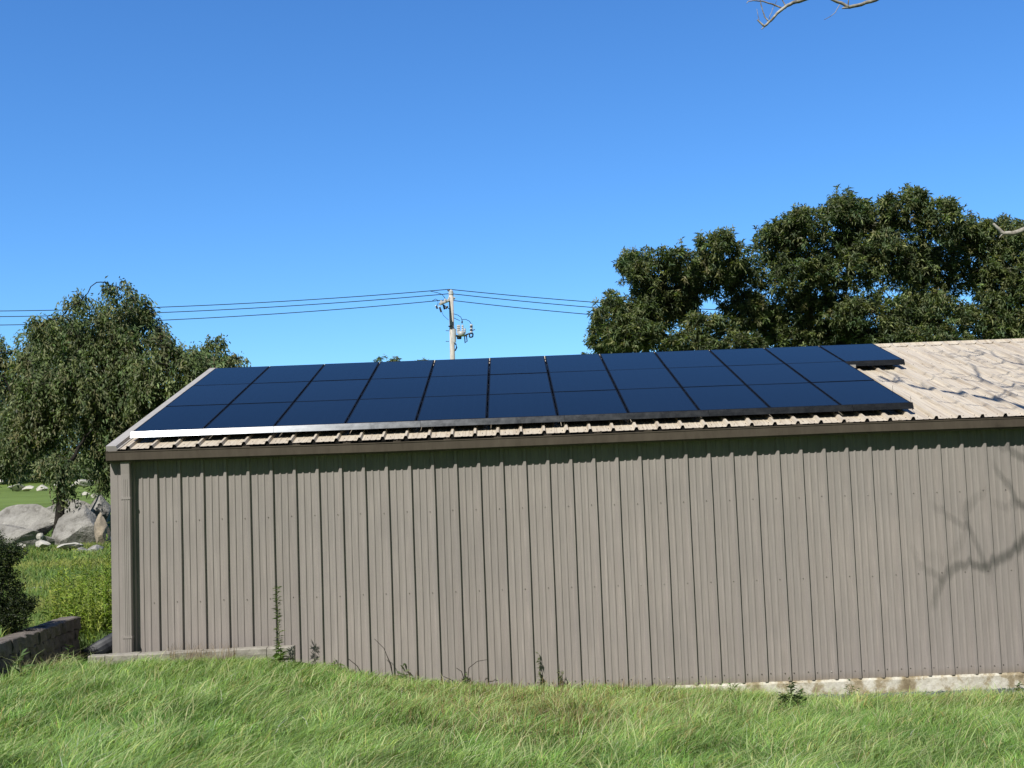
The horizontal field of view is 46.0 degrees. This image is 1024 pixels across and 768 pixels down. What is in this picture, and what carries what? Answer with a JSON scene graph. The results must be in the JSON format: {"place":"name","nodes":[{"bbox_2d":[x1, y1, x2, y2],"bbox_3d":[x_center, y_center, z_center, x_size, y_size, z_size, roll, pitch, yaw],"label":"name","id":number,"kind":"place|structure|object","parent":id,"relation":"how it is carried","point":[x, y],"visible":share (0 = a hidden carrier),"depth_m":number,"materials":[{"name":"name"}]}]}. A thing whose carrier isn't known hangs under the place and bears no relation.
{"place":"outdoors","nodes":[
{"label":"outdoors","id":0,"kind":"place"},
{"bbox_2d":[0,458,975,763],"bbox_3d":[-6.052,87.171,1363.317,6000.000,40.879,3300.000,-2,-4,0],"label":"ground","id":1,"kind":"structure","parent":0,"point":[8,496],"depth_m":76.41,"materials":[{"name":"soil"}]},
{"bbox_2d":[7,484,24,490],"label":"boulder","id":2,"kind":"object","parent":1,"relation":"on","point":[15,487],"visible":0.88,"depth_m":97.39,"materials":[{"name":"stone"}]},
{"bbox_2d":[0,530,41,634],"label":"dark shrub","id":3,"kind":"object","parent":1,"relation":"on","point":[9,619],"visible":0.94,"depth_m":14.81,"materials":[{"name":"green plant"}]},
{"bbox_2d":[10,648,32,678],"bbox_3d":[-5.378,3.098,13.259,0.283,0.475,0.245,-1,-5,-19],"label":"leafy weed","id":4,"kind":"object","parent":1,"relation":"on","point":[18,669],"visible":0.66,"depth_m":13.22,"materials":[{"name":"green plant"}]},
{"bbox_2d":[0,334,51,493],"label":"broadleaf tree","id":5,"kind":"object","parent":1,"relation":"on","point":[10,467],"visible":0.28,"depth_m":39.45,"materials":[{"name":"green plant"}]},
{"bbox_2d":[0,504,54,534],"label":"boulder","id":6,"kind":"object","parent":1,"relation":"on","point":[39,518],"visible":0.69,"depth_m":35.16,"materials":[{"name":"stone"}]},
{"bbox_2d":[22,485,33,490],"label":"boulder","id":7,"kind":"object","parent":1,"relation":"on","point":[28,488],"visible":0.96,"depth_m":97.47,"materials":[{"name":"stone"}]},
{"bbox_2d":[0,524,55,547],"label":"boulder","id":8,"kind":"object","parent":1,"relation":"on","point":[25,536],"visible":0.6,"depth_m":34.20,"materials":[{"name":"stone"}]},
{"bbox_2d":[36,533,43,539],"bbox_3d":[-13.149,4.245,33.566,0.218,0.197,0.125,-5,-5,29],"label":"boulder","id":9,"kind":"object","parent":1,"relation":"on","point":[39,536],"visible":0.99,"depth_m":33.52,"materials":[{"name":"stone"}]},
{"bbox_2d":[0,616,80,680],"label":"block wall","id":10,"kind":"structure","parent":1,"relation":"on","point":[54,636],"depth_m":14.95,"materials":[{"name":"grey concrete"}]},
{"bbox_2d":[1,619,80,676],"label":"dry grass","id":11,"kind":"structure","parent":1,"relation":"on","point":[39,661],"depth_m":14.32,"materials":[{"name":"green plant"}]},
{"bbox_2d":[36,485,47,490],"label":"boulder","id":12,"kind":"object","parent":1,"relation":"on","point":[38,488],"visible":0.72,"depth_m":97.43,"materials":[{"name":"stone"}]},
{"bbox_2d":[36,540,50,547],"bbox_3d":[-12.826,4.368,32.960,0.455,0.224,0.267,-6,-6,43],"label":"boulder","id":13,"kind":"object","parent":1,"relation":"on","point":[41,544],"visible":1,"depth_m":32.87,"materials":[{"name":"stone"}]},
{"bbox_2d":[0,419,105,483],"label":"distant wood","id":14,"kind":"object","parent":1,"relation":"on","point":[73,442],"visible":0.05,"depth_m":126.30,"materials":[{"name":"green plant"}]},
{"bbox_2d":[0,524,110,649],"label":"meadow grass","id":15,"kind":"structure","parent":1,"relation":"on","point":[32,568],"depth_m":27.53,"materials":[{"name":"green plant"}]},
{"bbox_2d":[47,499,90,513],"bbox_3d":[-13.832,3.982,37.973,1.760,0.731,0.692,-2,-4,0],"label":"boulder","id":16,"kind":"object","parent":1,"relation":"on","point":[72,506],"visible":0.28,"depth_m":37.80,"materials":[{"name":"stone"}]},
{"bbox_2d":[57,542,82,548],"bbox_3d":[-12.167,4.444,33.072,0.656,0.181,0.626,2,-6,-41],"label":"boulder","id":17,"kind":"object","parent":1,"relation":"on","point":[69,545],"visible":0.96,"depth_m":32.93,"materials":[{"name":"stone"}]},
{"bbox_2d":[58,644,83,660],"bbox_3d":[-5.442,3.374,14.887,0.281,0.342,0.260,-2,-4,0],"label":"leafy weed","id":18,"kind":"object","parent":1,"relation":"on","point":[69,655],"visible":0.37,"depth_m":14.90,"materials":[{"name":"green plant"}]},
{"bbox_2d":[36,534,111,647],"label":"tall weeds","id":19,"kind":"object","parent":1,"relation":"on","point":[92,609],"visible":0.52,"depth_m":17.34,"materials":[{"name":"green plant"}]},
{"bbox_2d":[52,505,110,545],"bbox_3d":[-12.437,4.335,34.964,1.627,1.637,1.036,-2,-4,0],"label":"boulder","id":20,"kind":"object","parent":1,"relation":"on","point":[76,525],"visible":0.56,"depth_m":34.69,"materials":[{"name":"stone"}]},
{"bbox_2d":[74,479,92,486],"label":"boulder","id":21,"kind":"object","parent":1,"relation":"on","point":[80,481],"visible":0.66,"depth_m":97.26,"materials":[{"name":"stone"}]},
{"bbox_2d":[0,276,186,536],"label":"broadleaf tree","id":22,"kind":"object","parent":1,"relation":"on","point":[42,411],"visible":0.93,"depth_m":37.49,"materials":[{"name":"green plant"}]},
{"bbox_2d":[86,545,103,552],"bbox_3d":[-11.295,4.543,32.700,0.493,0.373,0.461,1,-5,-37],"label":"boulder","id":23,"kind":"object","parent":1,"relation":"on","point":[96,547],"visible":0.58,"depth_m":32.60,"materials":[{"name":"stone"}]},
{"bbox_2d":[79,633,111,658],"bbox_3d":[-5.443,3.557,16.709,0.319,0.516,1.767,-3,-4,10],"label":"drain pipe","id":24,"kind":"object","parent":1,"relation":"on","point":[103,645],"visible":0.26,"depth_m":16.04,"materials":[{"name":"black plastic"}]},
{"bbox_2d":[89,495,110,521],"bbox_3d":[-12.614,3.829,36.860,0.634,0.898,0.739,2,-6,-44],"label":"boulder","id":25,"kind":"object","parent":1,"relation":"on","point":[101,504],"visible":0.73,"depth_m":36.65,"materials":[{"name":"stone"}]},
{"bbox_2d":[94,512,110,545],"bbox_3d":[-11.777,4.234,34.590,0.387,1.120,0.377,-5,-5,34],"label":"boulder","id":26,"kind":"object","parent":1,"relation":"on","point":[101,529],"visible":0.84,"depth_m":34.47,"materials":[{"name":"stone"}]},
{"bbox_2d":[71,331,250,502],"bbox_3d":[-11.350,1.746,38.020,5.838,6.959,4.559,-2,-4,0],"label":"broadleaf tree","id":27,"kind":"object","parent":1,"relation":"on","point":[162,379],"visible":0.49,"depth_m":37.41,"materials":[{"name":"green plant"}]},
{"bbox_2d":[88,645,295,664],"bbox_3d":[-4.070,3.683,15.381,2.576,0.571,0.236,-2,-4,-4],"label":"concrete foundation","id":28,"kind":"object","parent":1,"relation":"on","point":[265,651],"depth_m":15.34,"materials":[{"name":"grey concrete"}]},
{"bbox_2d":[164,640,243,663],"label":"dry grass","id":29,"kind":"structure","parent":1,"relation":"on","point":[194,654],"depth_m":14.96,"materials":[{"name":"beige plant"}]},
{"bbox_2d":[272,586,285,660],"bbox_3d":[-2.942,3.059,15.185,0.196,1.030,0.160,2,-6,-43],"label":"tall weed","id":30,"kind":"object","parent":1,"relation":"on","point":[279,615],"visible":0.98,"depth_m":15.19,"materials":[{"name":"green plant"}]},
{"bbox_2d":[273,645,287,663],"bbox_3d":[-2.925,3.427,15.123,0.318,0.308,0.249,2,-6,-43],"label":"leafy weed","id":31,"kind":"object","parent":1,"relation":"on","point":[280,656],"visible":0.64,"depth_m":15.08,"materials":[{"name":"green plant"}]},
{"bbox_2d":[373,354,401,361],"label":"distant tree","id":32,"kind":"object","parent":1,"relation":"on","point":[380,359],"visible":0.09,"depth_m":85.81,"materials":[{"name":"green plant"}]},
{"bbox_2d":[397,663,408,678],"bbox_3d":[-1.422,3.759,15.677,0.195,0.247,0.210,1,-6,-37],"label":"leafy weed","id":33,"kind":"object","parent":1,"relation":"on","point":[402,674],"visible":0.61,"depth_m":15.68,"materials":[{"name":"green plant"}]},
{"bbox_2d":[431,289,474,358],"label":"utility pole","id":34,"kind":"object","parent":1,"relation":"on","point":[452,329],"visible":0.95,"depth_m":76.28,"materials":[{"name":"grey wood"}]},
{"bbox_2d":[0,293,710,316],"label":"power line","id":35,"kind":"object","parent":34,"relation":"attached to","point":[344,302],"visible":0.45,"depth_m":76.58,"materials":[{"name":"black metal"}]},
{"bbox_2d":[10,289,718,310],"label":"power line","id":36,"kind":"object","parent":34,"relation":"attached to","point":[345,297],"visible":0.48,"depth_m":76.61,"materials":[{"name":"black metal"}]},
{"bbox_2d":[9,299,973,329],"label":"power line","id":37,"kind":"object","parent":34,"relation":"attached to","point":[357,307],"visible":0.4,"depth_m":76.56,"materials":[{"name":"black metal"}]},
{"bbox_2d":[0,626,1023,767],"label":"grass","id":38,"kind":"structure","parent":1,"relation":"on","point":[140,713],"depth_m":10.78,"materials":[{"name":"green plant"}]},
{"bbox_2d":[536,652,543,685],"bbox_3d":[0.366,3.722,15.688,0.144,0.476,0.109,2,-6,-42],"label":"leafy weed","id":39,"kind":"object","parent":1,"relation":"on","point":[539,673],"visible":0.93,"depth_m":15.69,"materials":[{"name":"green plant"}]},
{"bbox_2d":[557,665,563,686],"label":"leafy weed","id":40,"kind":"object","parent":1,"relation":"on","point":[560,678],"visible":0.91,"depth_m":15.66,"materials":[{"name":"green plant"}]},
{"bbox_2d":[105,338,1023,695],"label":"metal building","id":41,"kind":"structure","parent":1,"relation":"on","point":[833,552],"depth_m":15.86,"materials":[{"name":"beige paint"}]},
{"bbox_2d":[208,348,910,423],"bbox_3d":[0.608,0.034,18.468,11.438,1.255,4.316,-2,-4,0],"label":"panel rack","id":42,"kind":"object","parent":41,"relation":"on","point":[854,366],"visible":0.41,"depth_m":18.12,"materials":[{"name":"metal"}]},
{"bbox_2d":[134,404,228,430],"bbox_3d":[-4.636,0.498,16.987,0.936,0.063,1.587,-2,11,0],"label":"solar panel","id":43,"kind":"object","parent":42,"relation":"attached to","point":[183,417],"visible":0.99,"depth_m":16.93,"materials":[{"name":"blue glass"}]},
{"bbox_2d":[130,426,273,437],"bbox_3d":[-4.156,0.644,16.166,1.916,0.091,0.060,-2,-4,0],"label":"array skirt","id":44,"kind":"object","parent":43,"relation":"attached to","point":[197,432],"visible":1,"depth_m":16.16,"materials":[{"name":"metal"}]},
{"bbox_2d":[165,384,250,406],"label":"solar panel","id":45,"kind":"object","parent":42,"relation":"attached to","point":[209,395],"visible":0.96,"depth_m":18.49,"materials":[{"name":"blue glass"}]},
{"bbox_2d":[193,366,268,385],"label":"solar panel","id":46,"kind":"object","parent":42,"relation":"attached to","point":[233,375],"visible":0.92,"depth_m":20.09,"materials":[{"name":"blue glass"}]},
{"bbox_2d":[204,402,292,428],"bbox_3d":[-3.682,0.464,16.990,0.936,0.063,1.587,-2,11,0],"label":"solar panel","id":47,"kind":"object","parent":42,"relation":"attached to","point":[250,415],"visible":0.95,"depth_m":16.94,"materials":[{"name":"blue glass"}]},
{"bbox_2d":[231,381,309,403],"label":"solar panel","id":48,"kind":"object","parent":42,"relation":"attached to","point":[272,392],"visible":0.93,"depth_m":18.50,"materials":[{"name":"blue glass"}]},
{"bbox_2d":[252,364,323,383],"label":"solar panel","id":49,"kind":"object","parent":42,"relation":"attached to","point":[290,373],"visible":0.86,"depth_m":20.08,"materials":[{"name":"blue glass"}]},
{"bbox_2d":[275,400,357,425],"bbox_3d":[-2.729,0.428,16.993,0.936,0.063,1.587,-2,11,0],"label":"solar panel","id":50,"kind":"object","parent":42,"relation":"attached to","point":[319,412],"visible":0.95,"depth_m":16.94,"materials":[{"name":"blue glass"}]},
{"bbox_2d":[295,379,369,401],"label":"solar panel","id":51,"kind":"object","parent":42,"relation":"attached to","point":[333,390],"visible":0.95,"depth_m":18.51,"materials":[{"name":"blue glass"}]},
{"bbox_2d":[312,362,378,380],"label":"solar panel","id":52,"kind":"object","parent":42,"relation":"attached to","point":[347,371],"visible":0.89,"depth_m":20.09,"materials":[{"name":"blue glass"}]},
{"bbox_2d":[346,397,422,422],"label":"solar panel","id":53,"kind":"object","parent":42,"relation":"attached to","point":[385,410],"visible":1,"depth_m":16.93,"materials":[{"name":"blue glass"}]},
{"bbox_2d":[274,421,419,432],"bbox_3d":[-2.214,0.572,16.172,1.964,0.091,0.060,-2,-4,0],"label":"array skirt","id":54,"kind":"object","parent":53,"relation":"attached to","point":[348,426],"visible":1,"depth_m":16.16,"materials":[{"name":"metal"}]},
{"bbox_2d":[360,377,428,398],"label":"solar panel","id":55,"kind":"object","parent":42,"relation":"attached to","point":[394,388],"visible":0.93,"depth_m":18.52,"materials":[{"name":"blue glass"}]},
{"bbox_2d":[371,360,433,378],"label":"solar panel","id":56,"kind":"object","parent":42,"relation":"attached to","point":[403,369],"visible":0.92,"depth_m":20.10,"materials":[{"name":"blue glass"}]},
{"bbox_2d":[417,395,486,420],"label":"solar panel","id":57,"kind":"object","parent":42,"relation":"attached to","point":[454,407],"visible":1,"depth_m":16.94,"materials":[{"name":"blue glass"}]},
{"bbox_2d":[424,375,487,396],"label":"solar panel","id":58,"kind":"object","parent":42,"relation":"attached to","point":[458,385],"visible":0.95,"depth_m":18.52,"materials":[{"name":"blue glass"}]},
{"bbox_2d":[430,358,488,376],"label":"solar panel","id":59,"kind":"object","parent":42,"relation":"attached to","point":[462,367],"visible":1,"depth_m":20.10,"materials":[{"name":"blue glass"}]},
{"bbox_2d":[489,356,547,374],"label":"solar panel","id":60,"kind":"object","parent":42,"relation":"attached to","point":[517,365],"visible":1,"depth_m":20.09,"materials":[{"name":"blue glass"}]},
{"bbox_2d":[489,373,551,394],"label":"solar panel","id":61,"kind":"object","parent":42,"relation":"attached to","point":[519,383],"visible":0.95,"depth_m":18.53,"materials":[{"name":"blue glass"}]},
{"bbox_2d":[488,392,556,417],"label":"solar panel","id":62,"kind":"object","parent":42,"relation":"attached to","point":[520,405],"visible":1,"depth_m":16.95,"materials":[{"name":"blue glass"}]},
{"bbox_2d":[420,415,564,426],"bbox_3d":[-0.262,0.499,16.179,1.934,0.091,0.060,-2,-4,0],"label":"array skirt","id":63,"kind":"object","parent":62,"relation":"attached to","point":[489,421],"visible":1,"depth_m":16.17,"materials":[{"name":"metal"}]},
{"bbox_2d":[545,354,606,372],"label":"solar panel","id":64,"kind":"object","parent":42,"relation":"attached to","point":[572,363],"visible":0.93,"depth_m":20.11,"materials":[{"name":"blue glass"}]},
{"bbox_2d":[549,370,615,391],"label":"solar panel","id":65,"kind":"object","parent":42,"relation":"attached to","point":[599,380],"visible":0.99,"depth_m":18.52,"materials":[{"name":"blue glass"}]},
{"bbox_2d":[553,390,627,417],"bbox_3d":[1.084,0.286,17.006,0.936,0.063,1.587,-2,11,0],"label":"solar panel","id":66,"kind":"object","parent":42,"relation":"attached to","point":[588,402],"visible":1,"depth_m":16.96,"materials":[{"name":"blue glass"}]},
{"bbox_2d":[600,352,665,370],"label":"solar panel","id":67,"kind":"object","parent":42,"relation":"attached to","point":[636,360],"visible":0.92,"depth_m":20.12,"materials":[{"name":"blue glass"}]},
{"bbox_2d":[608,368,680,390],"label":"solar panel","id":68,"kind":"object","parent":42,"relation":"attached to","point":[643,378],"visible":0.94,"depth_m":18.53,"materials":[{"name":"blue glass"}]},
{"bbox_2d":[618,387,697,412],"bbox_3d":[2.037,0.247,17.009,0.936,0.063,1.587,-2,11,0],"label":"solar panel","id":69,"kind":"object","parent":42,"relation":"attached to","point":[656,399],"visible":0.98,"depth_m":16.95,"materials":[{"name":"blue glass"}]},
{"bbox_2d":[565,410,708,421],"bbox_3d":[1.675,0.427,16.186,1.934,0.091,0.060,-2,-4,0],"label":"array skirt","id":70,"kind":"object","parent":69,"relation":"attached to","point":[639,415],"visible":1,"depth_m":16.18,"materials":[{"name":"metal"}]},
{"bbox_2d":[655,350,724,367],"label":"solar panel","id":71,"kind":"object","parent":42,"relation":"attached to","point":[691,358],"visible":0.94,"depth_m":20.12,"materials":[{"name":"blue glass"}]},
{"bbox_2d":[667,366,744,387],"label":"solar panel","id":72,"kind":"object","parent":42,"relation":"attached to","point":[704,376],"visible":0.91,"depth_m":18.53,"materials":[{"name":"blue glass"}]},
{"bbox_2d":[682,385,768,409],"bbox_3d":[2.991,0.214,17.013,0.936,0.063,1.587,-2,11,0],"label":"solar panel","id":73,"kind":"object","parent":42,"relation":"attached to","point":[724,397],"visible":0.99,"depth_m":16.96,"materials":[{"name":"blue glass"}]},
{"bbox_2d":[710,348,783,366],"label":"solar panel","id":74,"kind":"object","parent":42,"relation":"attached to","point":[747,356],"visible":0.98,"depth_m":20.12,"materials":[{"name":"blue glass"}]},
{"bbox_2d":[727,364,809,385],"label":"solar panel","id":75,"kind":"object","parent":42,"relation":"attached to","point":[766,374],"visible":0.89,"depth_m":18.53,"materials":[{"name":"blue glass"}]},
{"bbox_2d":[747,383,839,407],"bbox_3d":[3.944,0.179,17.016,0.936,0.063,1.587,-2,11,0],"label":"solar panel","id":76,"kind":"object","parent":42,"relation":"attached to","point":[790,395],"visible":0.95,"depth_m":16.96,"materials":[{"name":"blue glass"}]},
{"bbox_2d":[708,404,852,415],"bbox_3d":[3.611,0.355,16.192,1.934,0.091,0.060,-2,-4,0],"label":"array skirt","id":77,"kind":"object","parent":76,"relation":"attached to","point":[778,410],"visible":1,"depth_m":16.18,"materials":[{"name":"metal"}]},
{"bbox_2d":[764,346,841,363],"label":"solar panel","id":78,"kind":"object","parent":42,"relation":"attached to","point":[803,354],"visible":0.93,"depth_m":20.13,"materials":[{"name":"blue glass"}]},
{"bbox_2d":[786,361,873,382],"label":"solar panel","id":79,"kind":"object","parent":42,"relation":"attached to","point":[841,371],"visible":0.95,"depth_m":18.52,"materials":[{"name":"blue glass"}]},
{"bbox_2d":[811,380,909,405],"bbox_3d":[4.897,0.144,17.019,0.936,0.063,1.587,-2,11,0],"label":"solar panel","id":80,"kind":"object","parent":42,"relation":"attached to","point":[858,392],"visible":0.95,"depth_m":16.97,"materials":[{"name":"blue glass"}]},
{"bbox_2d":[852,402,913,410],"bbox_3d":[4.987,0.312,16.203,0.811,0.106,0.074,-2,-4,0],"label":"array skirt","id":81,"kind":"object","parent":80,"relation":"attached to","point":[881,406],"visible":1,"depth_m":16.19,"materials":[{"name":"metal"}]},
{"bbox_2d":[819,344,901,361],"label":"solar panel","id":82,"kind":"object","parent":42,"relation":"attached to","point":[856,352],"visible":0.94,"depth_m":20.14,"materials":[{"name":"blue glass"}]},
{"bbox_2d":[845,359,904,365],"bbox_3d":[5.833,-0.331,19.362,0.943,0.106,0.074,-2,-4,0],"label":"array skirt","id":83,"kind":"object","parent":82,"relation":"attached to","point":[880,362],"visible":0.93,"depth_m":19.34,"materials":[{"name":"metal"}]},
{"bbox_2d":[215,664,955,766],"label":"seed heads","id":84,"kind":"object","parent":1,"relation":"on","point":[555,713],"visible":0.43,"depth_m":12.34,"materials":[{"name":"green plant"}]},
{"bbox_2d":[582,224,776,353],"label":"broadleaf tree","id":85,"kind":"object","parent":1,"relation":"on","point":[673,288],"visible":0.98,"depth_m":45.84,"materials":[{"name":"green plant"}]},
{"bbox_2d":[778,682,806,708],"bbox_3d":[3.063,3.466,13.193,0.344,0.418,0.292,-2,-4,0],"label":"leafy weed","id":86,"kind":"object","parent":1,"relation":"on","point":[795,698],"visible":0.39,"depth_m":13.17,"materials":[{"name":"green plant"}]},
{"bbox_2d":[744,182,997,347],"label":"broadleaf tree","id":87,"kind":"object","parent":1,"relation":"on","point":[923,305],"visible":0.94,"depth_m":46.41,"materials":[{"name":"green plant"}]},
{"bbox_2d":[747,0,1023,237],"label":"dead tree","id":88,"kind":"object","parent":1,"relation":"on","point":[998,228],"visible":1,"depth_m":9.75,"materials":[{"name":"wood"}]},
{"bbox_2d":[948,212,1023,340],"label":"broadleaf tree","id":89,"kind":"object","parent":1,"relation":"on","point":[997,289],"visible":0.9,"depth_m":47.28,"materials":[{"name":"green plant"}]},
{"bbox_2d":[0,0,1023,453],"label":"sky","id":90,"kind":"structure","parent":0,"point":[190,153],"materials":[{"name":"blue"}]},
{"bbox_2d":[805,687,1023,698],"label":"gravel","id":91,"kind":"structure","parent":0,"point":[929,694],"depth_m":15.60,"materials":[{"name":"grey gravel"}]},
{"bbox_2d":[844,679,859,696],"bbox_3d":[4.357,3.921,15.478,0.132,0.250,0.192,1,-5,-36],"label":"leafy weed","id":92,"kind":"object","parent":91,"relation":"on","point":[852,688],"visible":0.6,"depth_m":15.49,"materials":[{"name":"green plant"}]},
{"bbox_2d":[1014,680,1023,690],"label":"leafy weed","id":93,"kind":"object","parent":91,"relation":"on","point":[1018,685],"visible":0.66,"depth_m":15.49,"materials":[{"name":"green plant"}]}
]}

